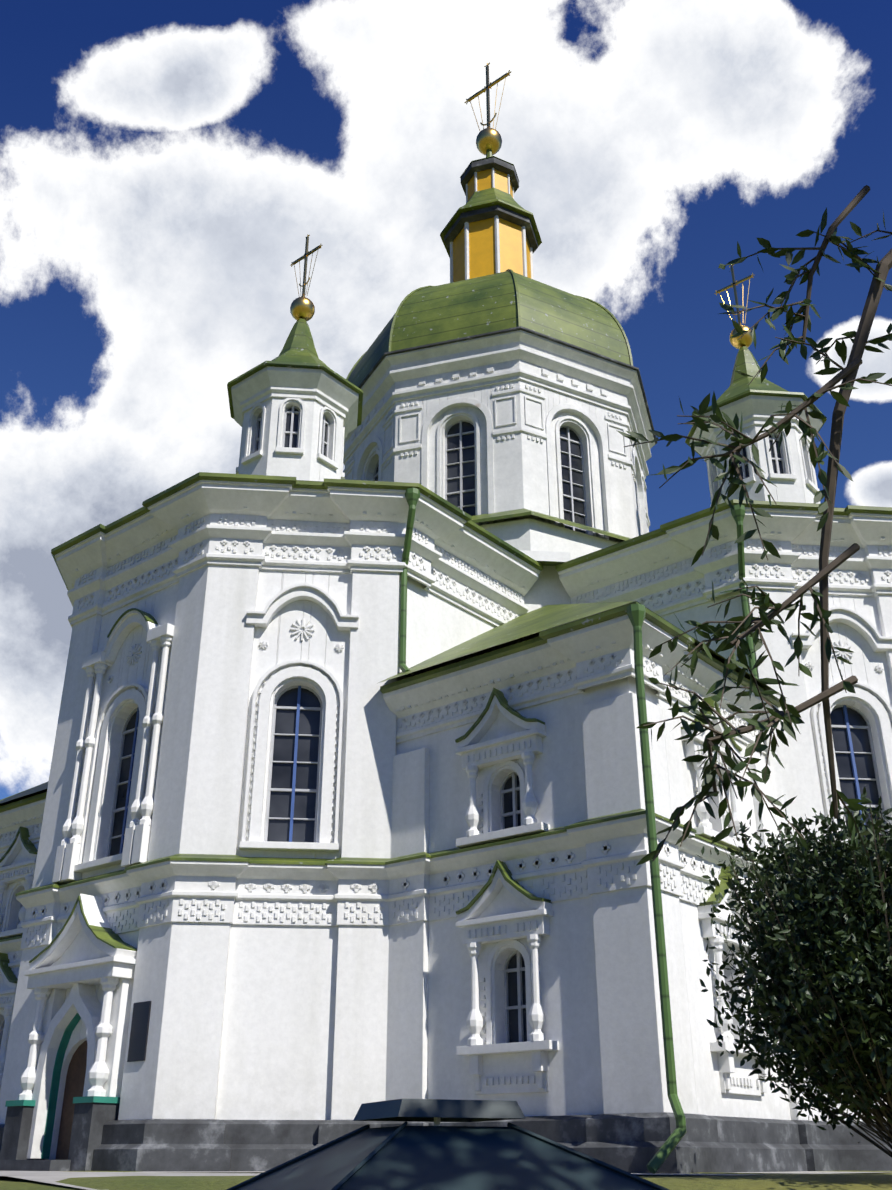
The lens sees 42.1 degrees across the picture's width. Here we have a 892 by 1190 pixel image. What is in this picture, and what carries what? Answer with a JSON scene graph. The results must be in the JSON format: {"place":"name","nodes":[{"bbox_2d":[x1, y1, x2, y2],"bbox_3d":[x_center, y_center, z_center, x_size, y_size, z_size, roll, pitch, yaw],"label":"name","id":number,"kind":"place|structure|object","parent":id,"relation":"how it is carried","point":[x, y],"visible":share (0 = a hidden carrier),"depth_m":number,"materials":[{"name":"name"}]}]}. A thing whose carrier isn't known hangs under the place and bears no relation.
{"place":"outdoors","nodes":[
{"label":"outdoors","id":0,"kind":"place"},
{"bbox_2d":[0,168,891,1159],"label":"church walls","id":1,"kind":"structure","parent":0,"point":[340,1016],"depth_m":22.64,"materials":[{"name":"white paint"}]},
{"bbox_2d":[5,1013,119,1158],"bbox_3d":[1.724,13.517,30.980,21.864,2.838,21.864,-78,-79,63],"label":"door trim","id":2,"kind":"structure","parent":1,"relation":"attached to","point":[55,1082],"depth_m":21.69,"materials":[{"name":"teal paint"}]},
{"bbox_2d":[55,1040,86,1159],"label":"church doors","id":3,"kind":"structure","parent":1,"relation":"in","point":[75,1079],"depth_m":21.78,"materials":[{"name":"brown wood"}]},
{"bbox_2d":[127,1001,151,1061],"bbox_3d":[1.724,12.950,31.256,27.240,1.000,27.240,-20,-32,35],"label":"wall plaque","id":4,"kind":"object","parent":1,"relation":"attached to","point":[139,1031],"visible":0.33,"depth_m":20.74,"materials":[{"name":"grey metal"}]},
{"bbox_2d":[0,406,887,1046],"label":"window frames","id":5,"kind":"structure","parent":1,"relation":"in","point":[514,790],"depth_m":24.46,"materials":[{"name":"white wood"}]},
{"bbox_2d":[119,686,864,853],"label":"blue church mullions","id":6,"kind":"object","parent":5,"relation":"in","point":[853,763],"visible":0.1,"depth_m":24.07,"materials":[{"name":"paint"}]},
{"bbox_2d":[110,408,886,1042],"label":"windows","id":7,"kind":"structure","parent":5,"relation":"in","point":[306,778],"depth_m":24.07,"materials":[{"name":"blue glass"}]},
{"bbox_2d":[0,365,891,1086],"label":"decorative molding","id":8,"kind":"structure","parent":1,"relation":"attached to","point":[460,877],"depth_m":23.29,"materials":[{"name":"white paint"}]},
{"bbox_2d":[399,488,757,1173],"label":"drainpipes","id":9,"kind":"object","parent":1,"relation":"attached to","point":[636,613],"visible":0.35,"depth_m":18.62,"materials":[{"name":"green metal"}]},
{"bbox_2d":[0,149,891,982],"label":"church roof","id":10,"kind":"structure","parent":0,"point":[472,307],"depth_m":30.58,"materials":[{"name":"green metal"}]},
{"bbox_2d":[453,169,530,281],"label":"lantern tower walls","id":11,"kind":"structure","parent":10,"relation":"on","point":[482,262],"depth_m":42.62,"materials":[{"name":"yellow paint"}]},
{"bbox_2d":[290,127,752,348],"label":"balls","id":12,"kind":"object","parent":10,"relation":"on","point":[303,307],"visible":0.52,"depth_m":34.59},
{"bbox_2d":[290,62,754,323],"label":"crosses","id":13,"kind":"object","parent":12,"relation":"on","point":[305,256],"visible":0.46,"depth_m":35.73,"materials":[{"name":"gold metal"}]},
{"bbox_2d":[0,1171,891,1189],"bbox_3d":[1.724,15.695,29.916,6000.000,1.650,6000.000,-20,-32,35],"label":"ground","id":14,"kind":"structure","parent":0,"point":[832,1181],"depth_m":12.61,"materials":[{"name":"green plant"}]},
{"bbox_2d":[0,1171,260,1189],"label":"footpath","id":15,"kind":"structure","parent":14,"relation":"on","point":[51,1177],"depth_m":14.15,"materials":[{"name":"grey concrete"}]},
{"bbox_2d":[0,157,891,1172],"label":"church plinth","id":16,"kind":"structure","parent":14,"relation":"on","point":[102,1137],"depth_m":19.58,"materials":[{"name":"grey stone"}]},
{"bbox_2d":[616,185,891,886],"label":"tree","id":17,"kind":"object","parent":14,"relation":"on","point":[789,715],"visible":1,"depth_m":4.06,"materials":[{"name":"green plant"}]},
{"bbox_2d":[688,787,891,1156],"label":"shrub","id":18,"kind":"object","parent":14,"relation":"on","point":[824,958],"visible":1,"depth_m":12.97,"materials":[{"name":"green plant"}]},
{"bbox_2d":[0,0,891,799],"label":"sky","id":19,"kind":"structure","parent":0,"point":[166,166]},
{"bbox_2d":[226,1099,668,1189],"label":"pavilion roof","id":20,"kind":"structure","parent":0,"point":[437,1156],"depth_m":6.05,"materials":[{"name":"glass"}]},
{"bbox_2d":[143,1171,883,1174],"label":"pavement","id":21,"kind":"structure","parent":0,"point":[813,1172],"depth_m":17.45,"materials":[{"name":"grey concrete"}]}
]}

